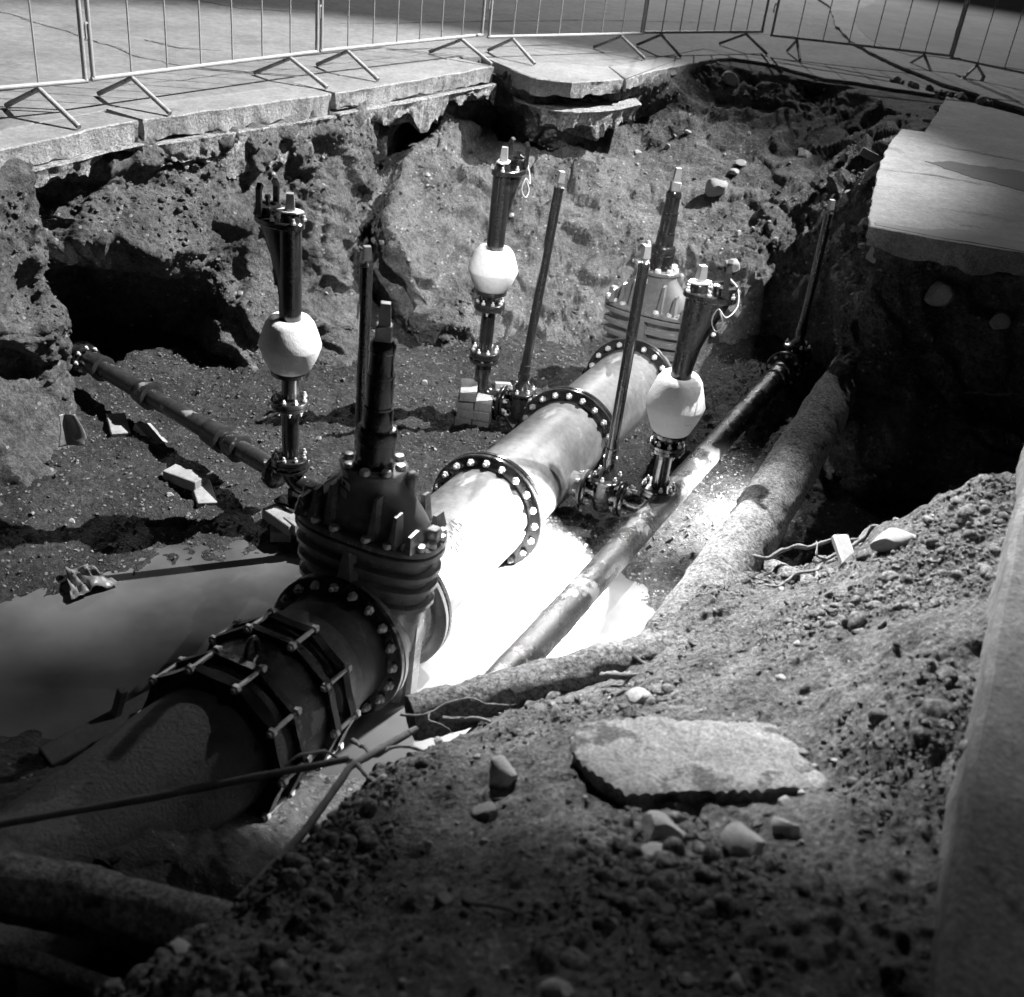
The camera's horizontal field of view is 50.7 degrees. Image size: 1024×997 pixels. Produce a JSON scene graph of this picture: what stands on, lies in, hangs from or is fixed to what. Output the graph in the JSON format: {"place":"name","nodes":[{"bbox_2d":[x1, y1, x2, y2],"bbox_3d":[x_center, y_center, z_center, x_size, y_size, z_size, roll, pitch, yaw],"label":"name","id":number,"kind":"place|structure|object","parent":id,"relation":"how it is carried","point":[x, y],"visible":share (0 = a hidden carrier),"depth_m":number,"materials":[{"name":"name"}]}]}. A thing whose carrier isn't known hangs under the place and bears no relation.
{"place":"outdoors","nodes":[
{"label":"outdoors","id":0,"kind":"place"},
{"bbox_2d":[0,525,655,995],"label":"water","id":1,"kind":"structure","parent":0,"point":[66,663],"depth_m":5.40,"materials":[{"name":"liquid"}]},
{"bbox_2d":[65,564,120,599],"bbox_3d":[-2.196,0.400,5.561,0.262,0.068,0.242,-22,41,-39],"label":"plastic sheet","id":2,"kind":"object","parent":1,"relation":"on","point":[83,579],"visible":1,"depth_m":5.53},
{"bbox_2d":[354,245,372,449],"bbox_3d":[-0.763,-0.684,5.528,0.072,1.250,0.072,7,31,0],"label":"extension spindle","id":3,"kind":"object","parent":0,"point":[365,302],"visible":0.6,"depth_m":5.40,"materials":[{"name":"black metal"}]},
{"bbox_2d":[0,324,831,602],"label":"gravel","id":4,"kind":"structure","parent":0,"point":[251,481],"depth_m":6.92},
{"bbox_2d":[106,413,130,437],"bbox_3d":[-2.484,-0.448,6.817,0.115,0.068,0.235,-6,39,-26],"label":"brick","id":5,"kind":"object","parent":4,"relation":"on","point":[118,425],"visible":0.82,"depth_m":6.78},
{"bbox_2d":[0,292,928,902],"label":"pit floor","id":6,"kind":"structure","parent":0,"point":[232,858],"depth_m":6.61,"materials":[{"name":"soil"}]},
{"bbox_2d":[58,414,86,446],"bbox_3d":[-2.551,-0.396,6.244,0.159,0.191,0.034,-9,23,-24],"label":"membrane flap","id":7,"kind":"object","parent":6,"relation":"on","point":[72,431],"visible":1,"depth_m":6.25,"materials":[{"name":"plastic"}]},
{"bbox_2d":[38,685,148,765],"bbox_3d":[-1.636,0.884,4.466,0.100,0.260,0.620,44,41,17],"label":"timber plank","id":8,"kind":"object","parent":6,"relation":"on","point":[69,745],"visible":0.69,"depth_m":4.41,"materials":[{"name":"wood"}]},
{"bbox_2d":[0,685,267,996],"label":"old main pipe","id":9,"kind":"object","parent":6,"relation":"on","point":[183,736],"visible":0.66,"depth_m":3.59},
{"bbox_2d":[136,607,360,820],"bbox_3d":[-1.041,0.844,4.314,0.710,0.722,0.550,19,26,19],"label":"pipe coupling","id":10,"kind":"object","parent":9,"relation":"attached to","point":[282,683],"visible":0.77,"depth_m":4.16,"materials":[{"name":"metal"}]},
{"bbox_2d":[133,423,166,444],"bbox_3d":[-2.270,-0.383,6.781,0.235,0.068,0.115,41,26,28],"label":"brick","id":11,"kind":"object","parent":6,"relation":"on","point":[145,429],"visible":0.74,"depth_m":6.76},
{"bbox_2d":[163,464,206,490],"bbox_3d":[-1.929,-0.122,6.376,0.235,0.068,0.115,18,30,18],"label":"brick","id":12,"kind":"object","parent":6,"relation":"on","point":[183,477],"visible":1,"depth_m":6.34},
{"bbox_2d":[191,479,217,507],"bbox_3d":[-1.811,-0.018,6.335,0.115,0.068,0.235,-2,37,-28],"label":"brick","id":13,"kind":"object","parent":6,"relation":"on","point":[203,495],"visible":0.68,"depth_m":6.28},
{"bbox_2d":[270,511,292,541],"bbox_3d":[-1.310,0.157,6.135,0.115,0.068,0.235,2,31,-10],"label":"brick","id":14,"kind":"object","parent":6,"relation":"on","point":[276,535],"visible":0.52,"depth_m":6.04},
{"bbox_2d":[262,503,292,535],"bbox_3d":[-1.285,0.116,6.062,0.235,0.068,0.115,30,36,32],"label":"brick","id":15,"kind":"object","parent":14,"relation":"on","point":[274,514],"visible":0.76,"depth_m":6.04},
{"bbox_2d":[294,301,448,703],"bbox_3d":[-0.626,0.099,4.775,0.716,2.015,0.410,19,30,19],"label":"gate valve","id":16,"kind":"object","parent":6,"relation":"on","point":[367,522],"visible":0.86,"depth_m":4.64,"materials":[{"name":"paint"}]},
{"bbox_2d":[274,574,404,714],"bbox_3d":[-0.889,0.742,4.643,0.690,0.690,0.520,19,26,19],"label":"flanged pipe","id":17,"kind":"object","parent":16,"relation":"attached to","point":[358,631],"visible":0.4,"depth_m":4.67,"materials":[{"name":"black metal"}]},
{"bbox_2d":[454,413,472,425],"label":"brick","id":18,"kind":"object","parent":6,"relation":"on","point":[458,421],"visible":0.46,"depth_m":7.46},
{"bbox_2d":[456,408,473,419],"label":"brick","id":19,"kind":"object","parent":18,"relation":"on","point":[464,414],"visible":0.46,"depth_m":7.42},
{"bbox_2d":[456,393,477,409],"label":"brick","id":20,"kind":"object","parent":19,"relation":"on","point":[465,405],"visible":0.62,"depth_m":7.39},
{"bbox_2d":[459,378,477,401],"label":"brick","id":21,"kind":"object","parent":20,"relation":"on","point":[468,390],"visible":1,"depth_m":7.35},
{"bbox_2d":[472,413,492,427],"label":"brick","id":22,"kind":"object","parent":6,"relation":"on","point":[481,423],"visible":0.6,"depth_m":7.46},
{"bbox_2d":[473,408,492,421],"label":"brick","id":23,"kind":"object","parent":22,"relation":"on","point":[481,416],"visible":0.52,"depth_m":7.42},
{"bbox_2d":[474,392,493,412],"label":"brick","id":24,"kind":"object","parent":23,"relation":"on","point":[483,402],"visible":0.78,"depth_m":7.40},
{"bbox_2d":[431,454,542,646],"bbox_3d":[-0.375,0.281,5.659,0.695,0.690,1.110,19,30,19],"label":"flanged pipe","id":25,"kind":"object","parent":6,"relation":"on","point":[489,506],"visible":0.63,"depth_m":5.71,"materials":[{"name":"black metal"}]},
{"bbox_2d":[469,355,507,414],"bbox_3d":[-0.176,-0.793,7.521,0.288,0.391,0.218,19,33,19],"label":"duckfoot bend","id":26,"kind":"object","parent":6,"relation":"on","point":[482,375],"visible":0.6,"depth_m":7.46,"materials":[{"name":"black metal"}]},
{"bbox_2d":[468,137,530,362],"bbox_3d":[-0.098,-1.592,7.084,0.329,1.474,0.387,29,37,32],"label":"underground hydrant","id":27,"kind":"object","parent":26,"relation":"on","point":[492,268],"visible":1,"depth_m":6.97,"materials":[{"name":"black metal"}]},
{"bbox_2d":[493,381,511,415],"bbox_3d":[-0.072,-0.701,7.602,0.115,0.235,0.068,2,18,-8],"label":"brick","id":28,"kind":"object","parent":6,"relation":"on","point":[498,384],"visible":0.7,"depth_m":7.54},
{"bbox_2d":[505,411,519,428],"bbox_3d":[0.005,-0.600,7.607,0.115,0.068,0.235,-4,57,-51],"label":"duckfoot bend","id":29,"kind":"object","parent":6,"relation":"on","point":[513,424],"visible":0.24,"depth_m":7.54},
{"bbox_2d":[452,388,610,550],"bbox_3d":[0.119,-0.165,6.607,0.695,0.690,1.195,19,30,19],"label":"flanged pipe","id":30,"kind":"object","parent":6,"relation":"on","point":[551,447],"visible":0.63,"depth_m":6.53,"materials":[{"name":"black metal"}]},
{"bbox_2d":[499,372,538,421],"bbox_3d":[0.065,-0.704,7.439,0.230,0.359,0.218,19,33,19],"label":"branch gate valve","id":31,"kind":"object","parent":30,"relation":"attached to","point":[516,398],"visible":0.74,"depth_m":7.40,"materials":[{"name":"black metal"}]},
{"bbox_2d":[519,170,565,374],"bbox_3d":[0.195,-1.431,7.000,0.073,1.380,0.072,10,31,-2],"label":"extension spindle","id":32,"kind":"object","parent":31,"relation":"on","point":[525,364],"visible":1,"depth_m":6.96,"materials":[{"name":"black metal"}]},
{"bbox_2d":[580,455,627,515],"bbox_3d":[0.561,-0.091,6.441,0.230,0.359,0.218,19,33,19],"label":"branch gate valve","id":33,"kind":"object","parent":30,"relation":"attached to","point":[601,490],"visible":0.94,"depth_m":6.40,"materials":[{"name":"black metal"}]},
{"bbox_2d":[605,244,650,459],"bbox_3d":[0.646,-0.786,6.024,0.072,1.290,0.072,7,31,0],"label":"extension spindle","id":34,"kind":"object","parent":33,"relation":"on","point":[611,451],"visible":1,"depth_m":5.98,"materials":[{"name":"black metal"}]},
{"bbox_2d":[540,338,668,455],"bbox_3d":[0.624,-0.633,7.598,0.695,0.690,1.205,19,30,19],"label":"flanged pipe","id":35,"kind":"object","parent":6,"relation":"on","point":[597,381],"visible":0.39,"depth_m":7.56,"materials":[{"name":"black metal"}]},
{"bbox_2d":[617,482,648,517],"bbox_3d":[0.800,0.049,6.388,0.297,0.224,0.218,19,33,19],"label":"duckfoot bend","id":36,"kind":"object","parent":6,"relation":"on","point":[630,500],"visible":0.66,"depth_m":6.37,"materials":[{"name":"black metal"}]},
{"bbox_2d":[640,260,739,497],"bbox_3d":[0.935,-0.627,5.965,0.355,1.439,0.333,-4,32,-17],"label":"underground hydrant","id":37,"kind":"object","parent":36,"relation":"on","point":[675,401],"visible":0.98,"depth_m":5.87,"materials":[{"name":"black metal"}]},
{"bbox_2d":[484,351,802,673],"bbox_3d":[0.975,-0.054,6.445,0.280,0.280,4.591,21,33,22],"label":"ductile pipe","id":38,"kind":"object","parent":6,"relation":"on","point":[553,623],"visible":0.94,"depth_m":5.89,"materials":[{"name":"black metal"}]},
{"bbox_2d":[602,167,685,367],"bbox_3d":[1.040,-1.426,8.009,0.716,2.015,0.410,19,30,19],"label":"gate valve","id":39,"kind":"object","parent":6,"relation":"on","point":[661,312],"visible":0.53,"depth_m":7.84,"materials":[{"name":"paint"}]},
{"bbox_2d":[699,325,718,353],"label":"flanged pipe","id":40,"kind":"object","parent":6,"relation":"on","point":[713,337],"visible":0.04,"depth_m":8.95,"materials":[{"name":"black metal"}]},
{"bbox_2d":[783,329,811,368],"bbox_3d":[2.199,-1.138,8.363,0.218,0.359,0.230,21,33,22],"label":"branch gate valve","id":41,"kind":"object","parent":6,"relation":"on","point":[798,347],"visible":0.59,"depth_m":8.29,"materials":[{"name":"black metal"}]},
{"bbox_2d":[797,199,835,331],"bbox_3d":[2.260,-1.714,8.018,0.072,1.010,0.072,6,31,1],"label":"extension spindle","id":42,"kind":"object","parent":41,"relation":"on","point":[815,270],"visible":1,"depth_m":7.99,"materials":[{"name":"black metal"}]},
{"bbox_2d":[0,61,1023,505],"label":"pit wall","id":43,"kind":"structure","parent":0,"point":[34,405],"depth_m":8.32,"materials":[{"name":"soil"}]},
{"bbox_2d":[0,90,1023,500],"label":"wall crumbs","id":44,"kind":"object","parent":43,"relation":"attached to","point":[560,292],"depth_m":7.46,"materials":[{"name":"soil"}]},
{"bbox_2d":[705,178,727,196],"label":"stone","id":45,"kind":"object","parent":43,"relation":"on","point":[715,187],"visible":1,"depth_m":9.86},
{"bbox_2d":[721,71,739,85],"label":"stone","id":46,"kind":"object","parent":43,"relation":"on","point":[730,78],"visible":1,"depth_m":11.37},
{"bbox_2d":[725,258,739,272],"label":"stone","id":47,"kind":"object","parent":43,"relation":"on","point":[736,266],"visible":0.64,"depth_m":9.16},
{"bbox_2d":[729,168,738,174],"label":"stone","id":48,"kind":"object","parent":43,"relation":"on","point":[733,171],"visible":1,"depth_m":10.19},
{"bbox_2d":[735,159,746,166],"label":"stone","id":49,"kind":"object","parent":43,"relation":"on","point":[741,162],"visible":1,"depth_m":10.27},
{"bbox_2d":[636,353,857,636],"bbox_3d":[1.597,-0.193,6.140,0.322,0.330,4.434,20,33,20],"label":"dusty pipe","id":50,"kind":"object","parent":43,"relation":"on","point":[765,509],"visible":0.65,"depth_m":5.56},
{"bbox_2d":[798,147,811,157],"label":"stone","id":51,"kind":"object","parent":43,"relation":"on","point":[803,153],"visible":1,"depth_m":10.18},
{"bbox_2d":[843,190,851,200],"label":"stone","id":52,"kind":"object","parent":43,"relation":"on","point":[846,194],"visible":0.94,"depth_m":8.54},
{"bbox_2d":[856,224,864,234],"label":"stone","id":53,"kind":"object","parent":43,"relation":"in","point":[860,229],"visible":0.99,"depth_m":7.99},
{"bbox_2d":[859,147,882,162],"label":"brick","id":54,"kind":"object","parent":43,"relation":"on","point":[866,153],"visible":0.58,"depth_m":9.27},
{"bbox_2d":[866,246,875,262],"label":"stone","id":55,"kind":"object","parent":43,"relation":"on","point":[870,257],"visible":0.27,"depth_m":7.23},
{"bbox_2d":[924,280,955,305],"bbox_3d":[2.769,-1.323,6.986,0.190,0.164,0.210,-2,24,-6],"label":"stone","id":56,"kind":"object","parent":43,"relation":"on","point":[940,293],"visible":0.99,"depth_m":6.93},
{"bbox_2d":[989,311,1010,328],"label":"stone","id":57,"kind":"object","parent":43,"relation":"on","point":[1000,320],"visible":1,"depth_m":6.86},
{"bbox_2d":[0,0,1023,187],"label":"pavement","id":58,"kind":"structure","parent":0,"point":[418,86],"depth_m":9.73,"materials":[{"name":"concrete"}]},
{"bbox_2d":[0,0,88,129],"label":"crowd barrier","id":59,"kind":"object","parent":58,"relation":"on","point":[37,86],"visible":1,"depth_m":6.51,"materials":[{"name":"metal"}]},
{"bbox_2d":[84,0,328,114],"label":"crowd barrier","id":60,"kind":"object","parent":58,"relation":"on","point":[130,75],"visible":1,"depth_m":7.31,"materials":[{"name":"metal"}]},
{"bbox_2d":[316,0,492,81],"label":"crowd barrier","id":61,"kind":"object","parent":58,"relation":"on","point":[348,48],"visible":1,"depth_m":9.05,"materials":[{"name":"metal"}]},
{"bbox_2d":[487,0,647,64],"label":"crowd barrier","id":62,"kind":"object","parent":58,"relation":"on","point":[619,35],"visible":1,"depth_m":10.58,"materials":[{"name":"metal"}]},
{"bbox_2d":[636,0,769,57],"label":"crowd barrier","id":63,"kind":"object","parent":58,"relation":"on","point":[677,52],"visible":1,"depth_m":11.95,"materials":[{"name":"metal"}]},
{"bbox_2d":[770,0,966,71],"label":"crowd barrier","id":64,"kind":"object","parent":58,"relation":"on","point":[923,53],"visible":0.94,"depth_m":12.42,"materials":[{"name":"metal"}]},
{"bbox_2d":[63,472,1016,996],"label":"soil bank","id":65,"kind":"structure","parent":0,"point":[835,662],"depth_m":2.73,"materials":[{"name":"soil"}]},
{"bbox_2d":[0,943,121,996],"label":"thin pipe","id":66,"kind":"object","parent":65,"relation":"on","point":[74,978],"visible":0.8,"depth_m":2.68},
{"bbox_2d":[0,850,232,957],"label":"dusty pipe","id":67,"kind":"object","parent":65,"relation":"on","point":[91,904],"visible":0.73,"depth_m":2.74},
{"bbox_2d":[167,938,191,955],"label":"stone","id":68,"kind":"object","parent":65,"relation":"on","point":[176,946],"visible":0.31,"depth_m":2.42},
{"bbox_2d":[319,859,328,869],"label":"stone","id":69,"kind":"object","parent":65,"relation":"on","point":[323,864],"visible":1,"depth_m":2.71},
{"bbox_2d":[233,726,418,900],"bbox_3d":[-0.535,0.919,3.295,0.057,0.353,1.108,16,32,15],"label":"steel bar","id":70,"kind":"object","parent":65,"relation":"on","point":[300,835],"visible":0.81,"depth_m":3.23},
{"bbox_2d":[0,755,349,827],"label":"steel bar","id":71,"kind":"object","parent":70,"relation":"attached to","point":[166,794],"visible":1,"depth_m":3.21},
{"bbox_2d":[334,964,343,972],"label":"stone","id":72,"kind":"object","parent":65,"relation":"on","point":[338,968],"visible":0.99,"depth_m":2.27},
{"bbox_2d":[277,738,423,782],"bbox_3d":[-0.494,0.862,3.480,0.334,0.210,0.430,19,33,19],"label":"tree root","id":73,"kind":"object","parent":65,"relation":"on","point":[354,741],"visible":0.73,"depth_m":3.46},
{"bbox_2d":[398,978,406,987],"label":"stone","id":74,"kind":"object","parent":65,"relation":"on","point":[402,982],"visible":1,"depth_m":2.15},
{"bbox_2d":[424,840,432,847],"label":"stone","id":75,"kind":"object","parent":65,"relation":"on","point":[428,843],"visible":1,"depth_m":2.79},
{"bbox_2d":[434,736,442,744],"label":"stone","id":76,"kind":"object","parent":65,"relation":"on","point":[438,740],"visible":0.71,"depth_m":3.58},
{"bbox_2d":[434,891,450,905],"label":"stone","id":77,"kind":"object","parent":65,"relation":"on","point":[442,898],"visible":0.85,"depth_m":2.45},
{"bbox_2d":[400,697,515,734],"bbox_3d":[-0.179,0.769,3.748,0.402,0.083,0.171,0,32,-12],"label":"tree root","id":78,"kind":"object","parent":65,"relation":"on","point":[428,714],"visible":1,"depth_m":3.78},
{"bbox_2d":[470,802,498,823],"bbox_3d":[-0.074,0.864,2.956,0.073,0.051,0.083,-31,22,-23],"label":"stone","id":79,"kind":"object","parent":65,"relation":"on","point":[485,812],"visible":0.94,"depth_m":2.93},
{"bbox_2d":[489,755,516,788],"bbox_3d":[-0.033,0.786,3.118,0.082,0.120,0.103,-22,50,3],"label":"stone","id":80,"kind":"object","parent":65,"relation":"on","point":[502,773],"visible":1,"depth_m":3.08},
{"bbox_2d":[499,965,509,972],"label":"stone","id":81,"kind":"object","parent":65,"relation":"on","point":[505,969],"visible":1,"depth_m":2.17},
{"bbox_2d":[460,898,551,915],"bbox_3d":[-0.021,0.908,2.378,0.209,0.092,0.044,17,32,16],"label":"tree root","id":82,"kind":"object","parent":65,"relation":"on","point":[465,901],"visible":1,"depth_m":2.37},
{"bbox_2d":[533,899,542,907],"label":"stone","id":83,"kind":"object","parent":65,"relation":"on","point":[538,903],"visible":0.98,"depth_m":2.37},
{"bbox_2d":[442,671,638,722],"bbox_3d":[0.137,0.742,3.827,0.740,0.139,0.215,-6,33,-20],"label":"tree root","id":84,"kind":"object","parent":65,"relation":"on","point":[615,675],"visible":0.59,"depth_m":3.92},
{"bbox_2d":[404,630,688,740],"bbox_3d":[0.155,0.693,4.092,1.135,0.267,0.191,-7,33,-22],"label":"dusty pipe","id":85,"kind":"object","parent":65,"relation":"on","point":[541,678],"visible":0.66,"depth_m":3.98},
{"bbox_2d":[92,474,1010,996],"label":"soil clods","id":86,"kind":"object","parent":65,"relation":"on","point":[140,976],"visible":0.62,"depth_m":2.67,"materials":[{"name":"soil"}]},
{"bbox_2d":[539,978,574,996],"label":"stone","id":87,"kind":"object","parent":65,"relation":"on","point":[553,987],"visible":1,"depth_m":2.06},
{"bbox_2d":[102,473,1015,996],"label":"soil crumbs","id":88,"kind":"object","parent":65,"relation":"on","point":[522,979],"visible":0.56,"depth_m":2.74,"materials":[{"name":"soil"}]},
{"bbox_2d":[626,687,651,703],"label":"stone","id":89,"kind":"object","parent":65,"relation":"on","point":[638,695],"visible":0.87,"depth_m":3.57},
{"bbox_2d":[611,654,687,697],"bbox_3d":[0.623,0.665,3.901,0.493,0.171,0.373,12,31,8],"label":"tree root","id":90,"kind":"object","parent":65,"relation":"on","point":[619,692],"visible":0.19,"depth_m":3.82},
{"bbox_2d":[641,842,662,856],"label":"stone","id":91,"kind":"object","parent":65,"relation":"on","point":[650,848],"visible":0.52,"depth_m":2.60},
{"bbox_2d":[639,810,685,841],"bbox_3d":[0.370,0.833,2.710,0.104,0.072,0.108,-20,40,-37],"label":"stone","id":92,"kind":"object","parent":65,"relation":"on","point":[656,824],"visible":0.82,"depth_m":2.69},
{"bbox_2d":[676,973,693,985],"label":"stone","id":93,"kind":"object","parent":65,"relation":"on","point":[685,979],"visible":1,"depth_m":2.08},
{"bbox_2d":[569,716,834,808],"bbox_3d":[0.520,0.766,3.120,0.816,0.067,0.564,5,16,1],"label":"broken slab","id":94,"kind":"object","parent":65,"relation":"on","point":[643,762],"depth_m":3.08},
{"bbox_2d":[726,972,745,992],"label":"stone","id":95,"kind":"object","parent":65,"relation":"on","point":[734,983],"visible":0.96,"depth_m":2.06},
{"bbox_2d":[720,821,766,857],"bbox_3d":[0.559,0.838,2.629,0.106,0.077,0.100,23,34,25],"label":"stone","id":96,"kind":"object","parent":65,"relation":"on","point":[739,839],"visible":0.83,"depth_m":2.60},
{"bbox_2d":[778,796,790,806],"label":"stone","id":97,"kind":"object","parent":65,"relation":"on","point":[784,801],"visible":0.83,"depth_m":2.91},
{"bbox_2d":[772,816,799,837],"bbox_3d":[0.682,0.828,2.712,0.065,0.073,0.072,-37,26,-14],"label":"stone","id":98,"kind":"object","parent":65,"relation":"on","point":[786,828],"visible":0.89,"depth_m":2.69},
{"bbox_2d":[761,556,813,581],"bbox_3d":[1.308,0.379,5.018,0.112,0.274,0.687,-11,35,-27],"label":"stone","id":99,"kind":"object","parent":65,"relation":"on","point":[777,566],"visible":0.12,"depth_m":5.05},
{"bbox_2d":[800,984,817,996],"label":"stone","id":100,"kind":"object","parent":65,"relation":"on","point":[806,991],"visible":1,"depth_m":2.04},
{"bbox_2d":[753,524,878,590],"bbox_3d":[1.405,0.366,4.692,0.670,0.300,1.012,7,31,0],"label":"tree root","id":101,"kind":"object","parent":65,"relation":"on","point":[859,539],"visible":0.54,"depth_m":5.05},
{"bbox_2d":[831,534,853,563],"bbox_3d":[1.486,0.334,4.690,0.086,0.206,0.365,-2,32,-14],"label":"brick","id":102,"kind":"object","parent":65,"relation":"on","point":[843,547],"visible":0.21,"depth_m":4.74,"materials":[{"name":"white brick"}]},
{"bbox_2d":[870,528,914,551],"bbox_3d":[1.488,0.162,4.182,0.202,0.088,0.129,-16,23,2],"label":"stone","id":103,"kind":"object","parent":65,"relation":"on","point":[890,539],"visible":0.72,"depth_m":4.15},
{"bbox_2d":[818,0,1023,112],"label":"road","id":104,"kind":"structure","parent":0,"point":[1005,88],"depth_m":15.35,"materials":[{"name":"asphalt"}]},
{"bbox_2d":[950,0,1023,78],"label":"crowd barrier","id":105,"kind":"object","parent":104,"relation":"on","point":[978,63],"visible":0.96,"depth_m":12.14,"materials":[{"name":"metal"}]},
{"bbox_2d":[866,96,1023,275],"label":"pavement","id":106,"kind":"structure","parent":0,"point":[948,189],"depth_m":7.44,"materials":[{"name":"concrete"}]},
{"bbox_2d":[975,95,986,104],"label":"stone","id":107,"kind":"object","parent":106,"relation":"on","point":[981,100],"visible":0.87,"depth_m":10.93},
{"bbox_2d":[928,447,1023,996],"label":"foreground pavement","id":108,"kind":"structure","parent":0,"point":[977,947],"depth_m":2.37,"materials":[{"name":"concrete"}]},
{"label":"brick","id":109,"kind":"object","parent":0,"visible":0},
{"bbox_2d":[283,513,298,534],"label":"brick","id":110,"kind":"object","parent":109,"relation":"on","point":[290,518],"visible":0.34,"depth_m":5.98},
{"bbox_2d":[271,464,321,509],"bbox_3d":[-1.153,-0.058,6.097,0.447,0.231,0.218,19,33,19],"label":"duckfoot bend","id":111,"kind":"object","parent":109,"relation":"on","point":[296,481],"visible":0.29,"depth_m":6.07,"materials":[{"name":"black metal"}]},
{"bbox_2d":[253,177,321,472],"bbox_3d":[-1.168,-0.853,5.682,0.331,1.584,0.339,-6,33,-21],"label":"underground hydrant","id":112,"kind":"object","parent":111,"relation":"on","point":[289,343],"visible":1,"depth_m":5.56,"materials":[{"name":"black metal"}]},
{"bbox_2d":[70,340,285,488],"bbox_3d":[-2.189,-0.596,6.743,2.240,0.210,0.210,27,36,30],"label":"socket pipe","id":113,"kind":"object","parent":112,"relation":"attached to","point":[229,443],"visible":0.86,"depth_m":6.60,"materials":[{"name":"metal"}]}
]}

